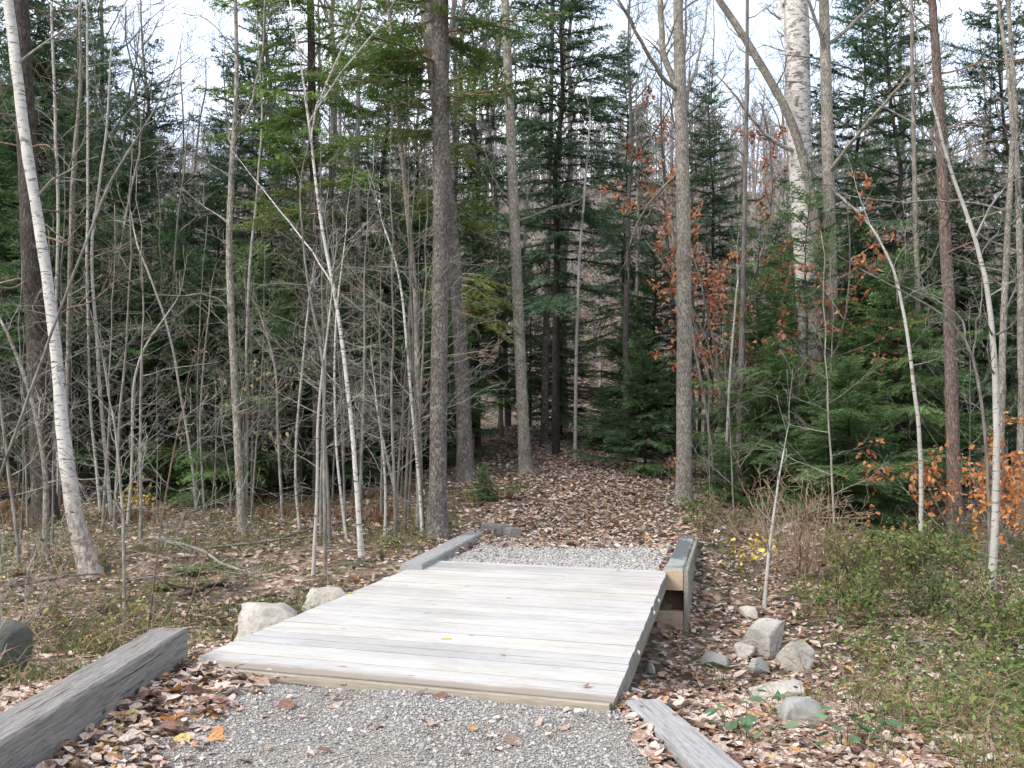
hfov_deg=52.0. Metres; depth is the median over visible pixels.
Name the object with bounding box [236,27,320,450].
bare tree
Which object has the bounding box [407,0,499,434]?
bare tree
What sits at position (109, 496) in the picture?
sapling
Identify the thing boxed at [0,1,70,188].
bare tree
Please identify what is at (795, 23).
birch tree
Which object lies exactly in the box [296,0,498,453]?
fir tree
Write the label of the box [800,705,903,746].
leafy plant
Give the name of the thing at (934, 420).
fir tree
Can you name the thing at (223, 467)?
fir tree
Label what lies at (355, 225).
fir tree
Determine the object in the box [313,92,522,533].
sapling
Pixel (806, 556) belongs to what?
shrub
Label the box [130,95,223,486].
sapling
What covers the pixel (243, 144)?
bare tree
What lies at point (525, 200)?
bare tree
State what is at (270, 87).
bare tree
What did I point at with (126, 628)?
shrub
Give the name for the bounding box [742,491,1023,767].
undergrowth
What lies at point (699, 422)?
bare tree
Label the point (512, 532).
step timber
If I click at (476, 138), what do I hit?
fir tree
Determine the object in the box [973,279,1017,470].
sapling
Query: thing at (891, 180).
bare tree
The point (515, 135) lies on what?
bare tree
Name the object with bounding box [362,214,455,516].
sapling
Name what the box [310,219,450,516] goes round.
sapling
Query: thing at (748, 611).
stone
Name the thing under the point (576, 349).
pole sapling
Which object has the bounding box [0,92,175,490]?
fir tree
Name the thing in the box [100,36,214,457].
fir tree
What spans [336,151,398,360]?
bare tree
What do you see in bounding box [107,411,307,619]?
sapling
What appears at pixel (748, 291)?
fir tree
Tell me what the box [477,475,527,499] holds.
shrub
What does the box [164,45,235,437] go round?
bare tree
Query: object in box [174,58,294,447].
fir tree
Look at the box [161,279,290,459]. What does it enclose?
sapling
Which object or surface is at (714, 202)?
spruce tree
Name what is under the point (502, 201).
bare tree
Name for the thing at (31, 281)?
spruce tree
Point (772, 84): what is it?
maple tree
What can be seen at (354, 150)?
bare tree
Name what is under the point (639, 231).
bare tree
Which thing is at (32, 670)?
moss and herbs
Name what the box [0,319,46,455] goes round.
sapling
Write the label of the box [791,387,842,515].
sapling
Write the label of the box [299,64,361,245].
bare tree
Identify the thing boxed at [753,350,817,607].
sapling
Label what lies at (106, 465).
sapling
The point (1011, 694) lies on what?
shrub
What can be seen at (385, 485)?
sapling
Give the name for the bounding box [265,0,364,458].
bare tree
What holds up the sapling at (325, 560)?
on the ground at (654, 646)
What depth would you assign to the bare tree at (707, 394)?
33.71 m
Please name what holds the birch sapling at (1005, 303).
on the ground at (654, 646)
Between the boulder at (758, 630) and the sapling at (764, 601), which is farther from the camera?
the sapling at (764, 601)
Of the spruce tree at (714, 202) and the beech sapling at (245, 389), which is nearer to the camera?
the beech sapling at (245, 389)
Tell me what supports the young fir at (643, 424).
on the ground at (654, 646)
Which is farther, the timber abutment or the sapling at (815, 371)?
the sapling at (815, 371)
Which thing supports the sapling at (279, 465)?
on the ground at (654, 646)
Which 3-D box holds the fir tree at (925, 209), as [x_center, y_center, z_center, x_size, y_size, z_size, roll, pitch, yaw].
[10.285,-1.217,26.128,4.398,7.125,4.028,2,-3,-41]
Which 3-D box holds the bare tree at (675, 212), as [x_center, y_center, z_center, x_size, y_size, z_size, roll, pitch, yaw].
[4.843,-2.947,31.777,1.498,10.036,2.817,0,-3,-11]
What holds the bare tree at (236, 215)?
on the ground at (654, 646)
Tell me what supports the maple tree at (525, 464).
on the ground at (654, 646)
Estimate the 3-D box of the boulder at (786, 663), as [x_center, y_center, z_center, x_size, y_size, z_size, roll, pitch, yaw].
[2.709,2.635,10.067,0.365,0.430,0.293,0,-3,0]
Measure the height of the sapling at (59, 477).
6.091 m
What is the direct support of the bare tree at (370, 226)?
on the ground at (654, 646)
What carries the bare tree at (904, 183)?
on the ground at (654, 646)
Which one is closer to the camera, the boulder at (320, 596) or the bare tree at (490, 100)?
the boulder at (320, 596)
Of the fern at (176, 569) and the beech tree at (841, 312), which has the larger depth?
the beech tree at (841, 312)
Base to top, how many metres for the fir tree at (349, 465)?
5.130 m
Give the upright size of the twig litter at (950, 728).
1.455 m
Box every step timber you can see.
[481,522,511,535]
[503,527,521,537]
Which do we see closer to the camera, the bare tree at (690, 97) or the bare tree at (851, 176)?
the bare tree at (690, 97)
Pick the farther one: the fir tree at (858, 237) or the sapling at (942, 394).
the fir tree at (858, 237)
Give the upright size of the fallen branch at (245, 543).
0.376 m
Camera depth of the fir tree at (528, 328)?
33.98 m
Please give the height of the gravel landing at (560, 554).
0.032 m
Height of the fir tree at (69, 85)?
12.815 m
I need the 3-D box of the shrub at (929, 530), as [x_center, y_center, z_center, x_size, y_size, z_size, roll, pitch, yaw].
[5.102,2.051,13.090,1.141,0.809,1.241,0,-3,0]
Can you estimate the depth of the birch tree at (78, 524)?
12.39 m
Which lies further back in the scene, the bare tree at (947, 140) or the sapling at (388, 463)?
the bare tree at (947, 140)
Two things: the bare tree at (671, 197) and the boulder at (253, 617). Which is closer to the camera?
the boulder at (253, 617)
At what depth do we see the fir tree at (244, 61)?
24.94 m
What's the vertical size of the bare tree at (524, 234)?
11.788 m
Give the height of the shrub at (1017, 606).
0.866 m
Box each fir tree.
[0,0,138,445]
[0,0,159,483]
[0,34,107,496]
[0,39,94,469]
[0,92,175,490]
[0,177,129,509]
[5,113,159,473]
[8,0,151,471]
[8,26,132,440]
[17,90,228,486]
[48,212,178,503]
[79,191,233,495]
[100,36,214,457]
[112,235,368,507]
[138,173,231,466]
[144,177,295,486]
[148,251,267,499]
[155,0,370,474]
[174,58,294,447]
[206,190,310,469]
[231,216,356,452]
[232,84,363,438]
[238,229,371,502]
[256,234,408,491]
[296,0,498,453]
[302,165,429,451]
[309,176,475,475]
[356,261,511,468]
[368,128,496,438]
[399,0,591,433]
[423,163,534,447]
[495,262,570,425]
[511,245,607,434]
[568,290,702,447]
[595,230,707,450]
[603,295,673,432]
[675,247,893,480]
[692,201,826,488]
[692,261,787,469]
[700,337,854,505]
[720,155,898,481]
[733,211,798,415]
[743,352,964,537]
[764,215,1007,493]
[768,185,880,417]
[779,242,1016,518]
[874,193,1007,467]
[891,158,1016,486]
[959,128,1023,456]
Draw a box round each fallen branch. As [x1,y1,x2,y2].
[19,573,111,584]
[147,536,254,574]
[156,576,228,597]
[204,523,343,549]
[269,509,381,539]
[894,638,965,649]
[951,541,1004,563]
[970,632,1021,688]
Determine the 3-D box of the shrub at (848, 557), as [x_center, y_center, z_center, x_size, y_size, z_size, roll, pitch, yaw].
[4.271,2.013,12.536,1.250,0.975,1.449,-1,-3,31]
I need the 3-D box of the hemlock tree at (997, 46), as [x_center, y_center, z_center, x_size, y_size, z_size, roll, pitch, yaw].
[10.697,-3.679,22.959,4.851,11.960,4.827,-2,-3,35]
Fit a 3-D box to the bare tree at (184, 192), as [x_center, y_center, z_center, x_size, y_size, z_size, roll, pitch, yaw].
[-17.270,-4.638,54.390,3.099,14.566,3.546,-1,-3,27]
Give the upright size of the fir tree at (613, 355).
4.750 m
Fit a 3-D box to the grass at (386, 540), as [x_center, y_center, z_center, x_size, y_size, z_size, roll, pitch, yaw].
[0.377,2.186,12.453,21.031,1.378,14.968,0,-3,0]
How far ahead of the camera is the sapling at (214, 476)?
16.61 m
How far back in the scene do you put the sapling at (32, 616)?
9.55 m
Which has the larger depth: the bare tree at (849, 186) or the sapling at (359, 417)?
the bare tree at (849, 186)
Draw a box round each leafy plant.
[704,700,799,741]
[707,663,733,689]
[747,689,788,715]
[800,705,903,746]
[847,696,932,737]
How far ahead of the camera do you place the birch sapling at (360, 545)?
12.86 m
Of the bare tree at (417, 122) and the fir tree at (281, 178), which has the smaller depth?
the fir tree at (281, 178)
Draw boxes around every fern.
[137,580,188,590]
[159,563,216,575]
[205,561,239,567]
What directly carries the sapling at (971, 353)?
on the ground at (654, 646)
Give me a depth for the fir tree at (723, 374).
23.97 m
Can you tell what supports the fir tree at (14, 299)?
on the ground at (654, 646)
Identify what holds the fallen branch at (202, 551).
on the ground at (654, 646)
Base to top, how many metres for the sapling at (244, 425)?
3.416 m
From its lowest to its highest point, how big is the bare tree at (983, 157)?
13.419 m
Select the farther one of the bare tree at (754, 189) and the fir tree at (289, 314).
the bare tree at (754, 189)
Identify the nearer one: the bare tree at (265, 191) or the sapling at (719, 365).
the sapling at (719, 365)
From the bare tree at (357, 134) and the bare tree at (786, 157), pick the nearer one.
the bare tree at (357, 134)
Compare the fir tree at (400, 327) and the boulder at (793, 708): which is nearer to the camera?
the boulder at (793, 708)
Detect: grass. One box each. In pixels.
[0,481,415,530]
[0,488,1023,767]
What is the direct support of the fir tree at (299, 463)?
on the ground at (654, 646)
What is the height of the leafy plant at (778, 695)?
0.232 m
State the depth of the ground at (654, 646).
12.96 m
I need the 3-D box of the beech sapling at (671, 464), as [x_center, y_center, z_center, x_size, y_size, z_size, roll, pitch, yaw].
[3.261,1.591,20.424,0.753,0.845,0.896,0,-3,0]
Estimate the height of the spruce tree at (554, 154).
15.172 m
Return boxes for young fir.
[465,463,504,500]
[563,326,718,476]
[565,385,630,452]
[695,439,757,506]
[717,400,799,490]
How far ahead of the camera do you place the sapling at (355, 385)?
18.92 m
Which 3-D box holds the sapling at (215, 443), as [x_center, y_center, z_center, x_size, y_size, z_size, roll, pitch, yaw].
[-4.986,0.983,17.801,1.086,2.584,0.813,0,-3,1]
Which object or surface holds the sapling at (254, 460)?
on the ground at (654, 646)
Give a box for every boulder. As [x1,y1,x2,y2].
[0,619,32,675]
[233,602,296,641]
[302,586,346,611]
[743,617,784,658]
[748,678,805,700]
[775,638,814,672]
[776,696,825,728]
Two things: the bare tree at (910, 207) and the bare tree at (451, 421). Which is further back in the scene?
the bare tree at (910, 207)
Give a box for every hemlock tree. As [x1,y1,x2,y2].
[762,0,1014,475]
[764,0,987,429]
[885,0,1023,480]
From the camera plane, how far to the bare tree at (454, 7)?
28.90 m
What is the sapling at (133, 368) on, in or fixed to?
on the ground at (654, 646)
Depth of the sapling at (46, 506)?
12.95 m
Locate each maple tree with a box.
[334,0,466,527]
[420,0,593,474]
[528,0,597,445]
[609,0,716,506]
[674,0,796,493]
[716,0,851,450]
[760,0,964,495]
[891,0,1001,493]
[958,0,1023,527]
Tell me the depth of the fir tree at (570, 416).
28.90 m
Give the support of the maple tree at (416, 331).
on the ground at (654, 646)
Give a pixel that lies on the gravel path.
(400, 758)
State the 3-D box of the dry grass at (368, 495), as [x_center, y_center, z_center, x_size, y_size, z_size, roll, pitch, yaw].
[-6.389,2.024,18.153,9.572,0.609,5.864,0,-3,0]
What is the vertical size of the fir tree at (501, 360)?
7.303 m
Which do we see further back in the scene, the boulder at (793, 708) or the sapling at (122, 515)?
the sapling at (122, 515)
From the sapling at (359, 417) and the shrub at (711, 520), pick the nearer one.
the shrub at (711, 520)
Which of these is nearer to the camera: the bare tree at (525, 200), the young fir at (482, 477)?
the young fir at (482, 477)
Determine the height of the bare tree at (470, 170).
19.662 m
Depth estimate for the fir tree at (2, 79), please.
27.93 m
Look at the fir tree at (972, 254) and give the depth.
22.92 m
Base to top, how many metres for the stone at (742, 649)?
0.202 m
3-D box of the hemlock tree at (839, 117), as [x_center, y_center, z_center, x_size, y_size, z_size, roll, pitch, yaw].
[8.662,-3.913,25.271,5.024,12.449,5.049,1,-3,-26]
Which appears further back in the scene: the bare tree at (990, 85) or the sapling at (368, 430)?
the bare tree at (990, 85)
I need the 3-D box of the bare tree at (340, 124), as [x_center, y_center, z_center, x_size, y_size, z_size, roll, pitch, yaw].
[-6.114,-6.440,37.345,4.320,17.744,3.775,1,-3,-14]
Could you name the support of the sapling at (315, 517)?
on the ground at (654, 646)
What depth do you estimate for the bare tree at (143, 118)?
31.30 m
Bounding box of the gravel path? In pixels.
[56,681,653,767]
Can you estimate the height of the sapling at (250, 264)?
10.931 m
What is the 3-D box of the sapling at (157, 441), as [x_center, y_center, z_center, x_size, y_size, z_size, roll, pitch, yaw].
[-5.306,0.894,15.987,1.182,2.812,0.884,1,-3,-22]
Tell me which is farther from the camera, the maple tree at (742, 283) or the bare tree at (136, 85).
the bare tree at (136, 85)
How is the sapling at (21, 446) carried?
on the ground at (654, 646)
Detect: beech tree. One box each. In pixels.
[598,165,929,489]
[624,86,814,469]
[654,247,791,468]
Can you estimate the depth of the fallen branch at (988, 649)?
9.69 m
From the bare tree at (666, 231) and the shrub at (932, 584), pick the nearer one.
the shrub at (932, 584)
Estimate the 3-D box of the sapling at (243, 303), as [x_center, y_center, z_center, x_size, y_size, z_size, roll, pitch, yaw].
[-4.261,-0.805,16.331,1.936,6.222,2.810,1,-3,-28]
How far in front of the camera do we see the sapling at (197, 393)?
18.61 m
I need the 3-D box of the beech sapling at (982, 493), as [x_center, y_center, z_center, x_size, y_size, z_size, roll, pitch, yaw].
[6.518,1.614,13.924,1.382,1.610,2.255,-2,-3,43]
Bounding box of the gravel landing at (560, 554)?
[451,542,658,566]
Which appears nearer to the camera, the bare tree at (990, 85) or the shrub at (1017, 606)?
the shrub at (1017, 606)
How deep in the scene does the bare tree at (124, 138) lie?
31.47 m
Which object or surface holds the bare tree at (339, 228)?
on the ground at (654, 646)
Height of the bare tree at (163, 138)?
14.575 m
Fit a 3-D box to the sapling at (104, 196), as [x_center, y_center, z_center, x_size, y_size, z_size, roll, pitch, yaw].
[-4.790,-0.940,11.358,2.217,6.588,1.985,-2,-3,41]
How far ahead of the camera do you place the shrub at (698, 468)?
19.07 m
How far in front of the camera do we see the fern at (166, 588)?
11.51 m
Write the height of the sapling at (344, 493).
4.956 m
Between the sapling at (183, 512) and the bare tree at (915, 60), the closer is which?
the sapling at (183, 512)
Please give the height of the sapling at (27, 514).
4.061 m
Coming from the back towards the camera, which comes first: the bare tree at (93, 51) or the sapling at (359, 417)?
the bare tree at (93, 51)
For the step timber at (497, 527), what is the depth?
14.92 m
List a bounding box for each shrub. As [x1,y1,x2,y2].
[34,597,149,655]
[112,475,165,515]
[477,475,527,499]
[676,490,759,542]
[679,486,731,514]
[693,463,762,500]
[700,447,882,581]
[726,518,781,581]
[787,555,915,624]
[814,515,931,589]
[848,665,1023,739]
[870,515,977,582]
[896,558,1012,623]
[931,565,1023,650]
[947,679,1023,709]
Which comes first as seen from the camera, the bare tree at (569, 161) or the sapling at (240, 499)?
the sapling at (240, 499)
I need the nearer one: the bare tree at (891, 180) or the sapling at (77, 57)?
the sapling at (77, 57)
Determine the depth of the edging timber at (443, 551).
12.55 m
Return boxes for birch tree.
[0,0,110,578]
[702,0,864,489]
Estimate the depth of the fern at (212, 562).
12.43 m
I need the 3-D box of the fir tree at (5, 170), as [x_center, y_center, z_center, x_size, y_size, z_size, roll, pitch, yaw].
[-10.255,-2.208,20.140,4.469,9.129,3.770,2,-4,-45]
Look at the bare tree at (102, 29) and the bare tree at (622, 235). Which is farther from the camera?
the bare tree at (622, 235)
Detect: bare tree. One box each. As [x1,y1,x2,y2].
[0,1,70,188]
[0,1,120,469]
[31,0,214,446]
[32,0,123,114]
[65,54,130,442]
[89,46,130,198]
[90,15,185,444]
[94,0,193,440]
[105,0,210,282]
[108,37,187,461]
[132,76,173,252]
[141,17,241,464]
[159,155,212,364]
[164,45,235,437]
[166,122,202,248]
[170,148,236,253]
[190,32,254,415]
[199,8,304,445]
[210,1,334,459]
[224,52,288,232]
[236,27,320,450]
[245,97,296,281]
[257,0,379,459]
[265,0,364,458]
[279,0,451,428]
[286,0,383,372]
[295,0,370,321]
[295,86,384,467]
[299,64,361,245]
[326,91,378,433]
[333,81,376,288]
[335,150,373,340]
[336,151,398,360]
[343,10,449,265]
[347,69,412,336]
[389,5,464,430]
[398,0,525,435]
[406,0,510,445]
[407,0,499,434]
[450,1,513,367]
[450,3,512,427]
[450,27,520,272]
[452,3,535,264]
[465,39,560,433]
[467,108,527,415]
[470,26,563,213]
[473,155,508,438]
[484,60,553,426]
[499,94,547,380]
[499,149,533,405]
[512,1,609,425]
[519,134,545,416]
[522,0,608,428]
[577,56,675,438]
[580,0,711,448]
[596,125,661,428]
[597,175,644,339]
[607,4,716,403]
[621,0,777,187]
[622,0,738,452]
[630,121,675,325]
[633,83,739,451]
[638,65,710,434]
[651,11,724,235]
[654,124,701,447]
[659,127,754,452]
[672,0,749,451]
[694,131,740,350]
[694,154,762,441]
[701,65,779,435]
[719,73,787,413]
[720,122,789,338]
[723,0,847,233]
[748,119,822,305]
[752,47,813,435]
[753,76,843,225]
[758,47,874,216]
[758,86,790,242]
[762,157,790,271]
[832,3,968,343]
[833,59,909,274]
[835,2,972,394]
[836,107,868,254]
[839,138,870,251]
[858,86,922,434]
[874,71,988,389]
[881,1,952,330]
[882,156,920,273]
[884,11,984,453]
[906,1,997,459]
[917,66,976,319]
[943,0,1008,465]
[945,51,1022,332]
[954,0,1023,450]
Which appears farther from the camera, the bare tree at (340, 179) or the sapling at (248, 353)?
the bare tree at (340, 179)
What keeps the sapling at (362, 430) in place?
on the ground at (654, 646)
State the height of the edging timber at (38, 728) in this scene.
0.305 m
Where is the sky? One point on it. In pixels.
(620, 22)
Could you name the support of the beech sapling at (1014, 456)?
on the ground at (654, 646)
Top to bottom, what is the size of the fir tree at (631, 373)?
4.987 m
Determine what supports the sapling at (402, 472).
on the ground at (654, 646)
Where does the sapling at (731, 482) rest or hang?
on the ground at (654, 646)
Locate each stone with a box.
[644,663,654,673]
[698,650,728,670]
[733,642,754,659]
[738,606,757,618]
[748,657,769,675]
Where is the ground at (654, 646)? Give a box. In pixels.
[0,184,1023,767]
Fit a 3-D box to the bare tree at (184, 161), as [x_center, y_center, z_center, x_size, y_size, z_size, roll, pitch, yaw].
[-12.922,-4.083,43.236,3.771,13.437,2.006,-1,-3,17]
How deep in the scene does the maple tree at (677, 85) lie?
18.11 m
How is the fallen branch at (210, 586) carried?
on the ground at (654, 646)
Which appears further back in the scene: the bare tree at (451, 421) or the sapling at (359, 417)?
the bare tree at (451, 421)
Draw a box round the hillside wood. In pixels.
[3,73,1023,386]
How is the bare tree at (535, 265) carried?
on the ground at (654, 646)
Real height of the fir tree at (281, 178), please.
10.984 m
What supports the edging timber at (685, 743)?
on the ground at (654, 646)
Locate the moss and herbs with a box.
[0,484,1022,687]
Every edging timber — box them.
[0,628,187,767]
[400,530,484,571]
[625,699,742,767]
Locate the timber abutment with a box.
[654,536,698,631]
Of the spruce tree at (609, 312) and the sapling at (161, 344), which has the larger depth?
the spruce tree at (609, 312)
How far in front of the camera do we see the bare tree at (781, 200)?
60.48 m
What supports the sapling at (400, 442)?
on the ground at (654, 646)
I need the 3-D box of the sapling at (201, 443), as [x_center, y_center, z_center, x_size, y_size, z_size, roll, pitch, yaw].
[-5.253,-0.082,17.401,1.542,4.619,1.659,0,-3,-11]
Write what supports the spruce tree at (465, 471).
on the ground at (654, 646)
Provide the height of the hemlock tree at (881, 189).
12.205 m
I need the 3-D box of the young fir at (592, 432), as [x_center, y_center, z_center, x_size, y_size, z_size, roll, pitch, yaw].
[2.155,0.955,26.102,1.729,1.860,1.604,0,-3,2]
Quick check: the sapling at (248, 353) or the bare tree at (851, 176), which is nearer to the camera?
the sapling at (248, 353)
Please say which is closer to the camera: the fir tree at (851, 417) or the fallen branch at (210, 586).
the fallen branch at (210, 586)
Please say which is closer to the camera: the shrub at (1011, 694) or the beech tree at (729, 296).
the shrub at (1011, 694)
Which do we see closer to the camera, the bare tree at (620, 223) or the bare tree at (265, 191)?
the bare tree at (265, 191)
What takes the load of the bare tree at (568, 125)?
on the ground at (654, 646)
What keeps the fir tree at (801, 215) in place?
on the ground at (654, 646)
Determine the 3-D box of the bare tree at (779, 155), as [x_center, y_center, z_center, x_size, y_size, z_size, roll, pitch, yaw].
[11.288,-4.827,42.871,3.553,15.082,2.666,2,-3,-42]
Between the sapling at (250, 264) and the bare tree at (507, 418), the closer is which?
the sapling at (250, 264)
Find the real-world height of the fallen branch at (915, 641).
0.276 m
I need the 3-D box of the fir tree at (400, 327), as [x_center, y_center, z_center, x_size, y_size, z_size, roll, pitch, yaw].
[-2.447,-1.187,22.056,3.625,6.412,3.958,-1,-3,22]
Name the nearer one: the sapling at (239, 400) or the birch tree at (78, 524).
the birch tree at (78, 524)
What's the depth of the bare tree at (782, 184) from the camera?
31.52 m
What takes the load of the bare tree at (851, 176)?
on the ground at (654, 646)
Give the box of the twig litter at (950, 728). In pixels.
[0,492,1023,767]
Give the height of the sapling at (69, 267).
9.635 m
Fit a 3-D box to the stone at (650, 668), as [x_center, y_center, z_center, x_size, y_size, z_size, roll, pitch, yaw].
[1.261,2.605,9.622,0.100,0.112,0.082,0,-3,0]
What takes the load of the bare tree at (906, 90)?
on the ground at (654, 646)
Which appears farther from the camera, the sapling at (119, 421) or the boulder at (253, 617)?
the sapling at (119, 421)
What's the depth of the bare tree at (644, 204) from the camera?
58.24 m
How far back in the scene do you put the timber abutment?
11.15 m
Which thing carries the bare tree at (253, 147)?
on the ground at (654, 646)
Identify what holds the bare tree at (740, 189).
on the ground at (654, 646)
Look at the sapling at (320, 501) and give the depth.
14.40 m
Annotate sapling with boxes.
[0,0,114,511]
[0,1,209,477]
[0,230,107,543]
[0,257,27,498]
[0,272,106,531]
[0,277,107,462]
[0,297,137,463]
[0,303,126,558]
[0,310,94,569]
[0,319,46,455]
[0,323,92,539]
[0,486,106,625]
[1,367,53,504]
[4,146,151,510]
[11,18,113,477]
[23,0,145,517]
[26,304,190,626]
[27,199,198,531]
[32,124,182,533]
[35,0,151,510]
[39,1,157,519]
[52,307,253,624]
[62,248,185,511]
[62,316,122,481]
[69,161,228,542]
[79,192,222,507]
[82,252,197,523]
[89,87,168,499]
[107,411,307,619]
[113,159,216,499]
[124,0,289,533]
[124,353,198,525]
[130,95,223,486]
[144,238,240,514]
[151,216,286,494]
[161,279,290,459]
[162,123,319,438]
[173,365,261,514]
[184,368,250,509]
[187,240,310,506]
[187,320,282,466]
[193,349,319,516]
[194,241,318,520]
[196,317,307,502]
[201,106,421,541]
[207,252,283,478]
[210,0,415,557]
[221,227,377,574]
[222,3,291,503]
[226,259,336,518]
[228,249,351,529]
[240,177,419,537]
[267,123,386,575]
[272,163,399,538]
[279,83,479,538]
[283,297,401,500]
[290,145,430,514]
[294,206,401,520]
[295,207,469,540]
[305,73,528,530]
[308,316,389,491]
[309,292,408,498]
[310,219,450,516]
[310,350,403,472]
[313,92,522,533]
[326,319,463,534]
[340,370,392,489]
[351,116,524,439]
[358,165,431,535]
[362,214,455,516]
[363,384,428,499]
[384,340,428,500]
[559,79,612,460]
[658,452,697,485]
[668,348,748,517]
[672,270,773,468]
[680,323,786,538]
[691,260,726,490]
[709,231,766,491]
[742,226,895,557]
[742,259,878,516]
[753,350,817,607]
[784,0,1023,539]
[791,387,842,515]
[802,224,996,562]
[839,147,972,549]
[843,411,1023,554]
[856,0,1023,590]
[884,317,1015,459]
[899,306,1021,527]
[928,445,1023,564]
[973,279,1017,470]
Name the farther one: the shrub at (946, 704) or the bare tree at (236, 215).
the bare tree at (236, 215)
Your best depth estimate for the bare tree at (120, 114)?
34.84 m
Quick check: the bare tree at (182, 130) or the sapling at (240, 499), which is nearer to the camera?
the sapling at (240, 499)
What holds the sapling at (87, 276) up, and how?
on the ground at (654, 646)
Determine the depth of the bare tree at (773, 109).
33.84 m
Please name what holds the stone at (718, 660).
on the ground at (654, 646)
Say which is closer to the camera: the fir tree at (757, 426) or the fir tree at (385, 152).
the fir tree at (757, 426)
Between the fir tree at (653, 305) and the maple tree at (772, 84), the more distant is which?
the fir tree at (653, 305)
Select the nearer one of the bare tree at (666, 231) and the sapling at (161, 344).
the sapling at (161, 344)
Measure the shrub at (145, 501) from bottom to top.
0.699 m
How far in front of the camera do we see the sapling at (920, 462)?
14.46 m
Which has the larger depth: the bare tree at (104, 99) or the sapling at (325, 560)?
the bare tree at (104, 99)
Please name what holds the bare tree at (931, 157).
on the ground at (654, 646)
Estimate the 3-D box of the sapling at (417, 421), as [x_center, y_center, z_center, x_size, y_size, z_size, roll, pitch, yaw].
[-1.421,-0.947,14.833,2.015,6.476,2.925,3,-4,-45]
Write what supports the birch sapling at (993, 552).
on the ground at (654, 646)
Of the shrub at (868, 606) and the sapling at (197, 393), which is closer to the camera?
the shrub at (868, 606)
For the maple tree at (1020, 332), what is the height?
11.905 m
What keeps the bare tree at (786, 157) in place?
on the ground at (654, 646)
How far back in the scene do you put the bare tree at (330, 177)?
26.60 m
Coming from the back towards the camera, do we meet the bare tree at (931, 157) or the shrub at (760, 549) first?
the bare tree at (931, 157)
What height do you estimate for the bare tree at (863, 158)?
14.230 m
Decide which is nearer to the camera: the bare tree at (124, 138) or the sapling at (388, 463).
the sapling at (388, 463)
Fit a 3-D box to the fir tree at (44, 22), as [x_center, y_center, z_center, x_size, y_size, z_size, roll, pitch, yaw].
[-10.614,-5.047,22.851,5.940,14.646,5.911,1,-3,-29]
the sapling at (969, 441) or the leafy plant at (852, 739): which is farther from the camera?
the sapling at (969, 441)
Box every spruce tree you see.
[0,0,155,527]
[190,0,407,506]
[298,0,571,539]
[382,2,522,482]
[463,0,671,454]
[562,30,698,423]
[655,60,773,442]
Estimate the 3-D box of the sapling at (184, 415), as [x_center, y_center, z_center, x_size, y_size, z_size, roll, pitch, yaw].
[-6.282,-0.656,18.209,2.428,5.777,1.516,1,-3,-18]
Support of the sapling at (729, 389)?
on the ground at (654, 646)
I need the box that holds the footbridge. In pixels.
[189,561,665,711]
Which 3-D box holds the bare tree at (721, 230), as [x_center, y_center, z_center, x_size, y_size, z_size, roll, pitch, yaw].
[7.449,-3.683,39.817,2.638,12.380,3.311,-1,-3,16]
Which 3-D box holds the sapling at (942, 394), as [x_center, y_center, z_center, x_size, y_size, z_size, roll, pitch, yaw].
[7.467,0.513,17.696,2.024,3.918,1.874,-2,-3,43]
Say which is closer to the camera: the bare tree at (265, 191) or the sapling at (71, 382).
the sapling at (71, 382)
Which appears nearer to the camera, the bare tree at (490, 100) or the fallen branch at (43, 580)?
the fallen branch at (43, 580)
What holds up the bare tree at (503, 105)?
on the ground at (654, 646)
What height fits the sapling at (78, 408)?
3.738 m
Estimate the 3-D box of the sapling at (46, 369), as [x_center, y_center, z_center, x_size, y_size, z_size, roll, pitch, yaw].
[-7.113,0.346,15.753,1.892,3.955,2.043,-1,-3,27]
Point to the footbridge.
(559, 636)
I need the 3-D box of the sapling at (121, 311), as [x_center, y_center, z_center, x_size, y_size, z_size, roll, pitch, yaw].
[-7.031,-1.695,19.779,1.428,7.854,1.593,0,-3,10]
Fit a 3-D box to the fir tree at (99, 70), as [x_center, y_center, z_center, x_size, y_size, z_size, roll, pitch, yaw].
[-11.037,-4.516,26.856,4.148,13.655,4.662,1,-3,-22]
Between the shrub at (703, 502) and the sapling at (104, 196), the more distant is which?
the shrub at (703, 502)
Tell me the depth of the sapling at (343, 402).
17.48 m
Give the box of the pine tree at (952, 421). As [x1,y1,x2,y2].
[883,0,1023,537]
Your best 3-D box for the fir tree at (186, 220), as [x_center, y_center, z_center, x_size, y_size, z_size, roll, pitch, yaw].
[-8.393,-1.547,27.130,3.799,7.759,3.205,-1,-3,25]
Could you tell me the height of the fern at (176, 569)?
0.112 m
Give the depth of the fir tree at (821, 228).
32.12 m
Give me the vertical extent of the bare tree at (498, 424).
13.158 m
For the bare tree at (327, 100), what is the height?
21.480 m
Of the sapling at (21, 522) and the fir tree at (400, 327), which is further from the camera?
the fir tree at (400, 327)
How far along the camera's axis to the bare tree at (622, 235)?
37.62 m
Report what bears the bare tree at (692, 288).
on the ground at (654, 646)
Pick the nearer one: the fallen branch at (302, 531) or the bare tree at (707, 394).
the fallen branch at (302, 531)
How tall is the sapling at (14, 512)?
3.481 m
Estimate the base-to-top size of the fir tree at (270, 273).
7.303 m
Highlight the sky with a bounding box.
[0,0,1023,222]
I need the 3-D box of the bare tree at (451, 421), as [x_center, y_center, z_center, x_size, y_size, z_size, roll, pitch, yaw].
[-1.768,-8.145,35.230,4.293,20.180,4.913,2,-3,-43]
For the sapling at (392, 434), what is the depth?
13.93 m

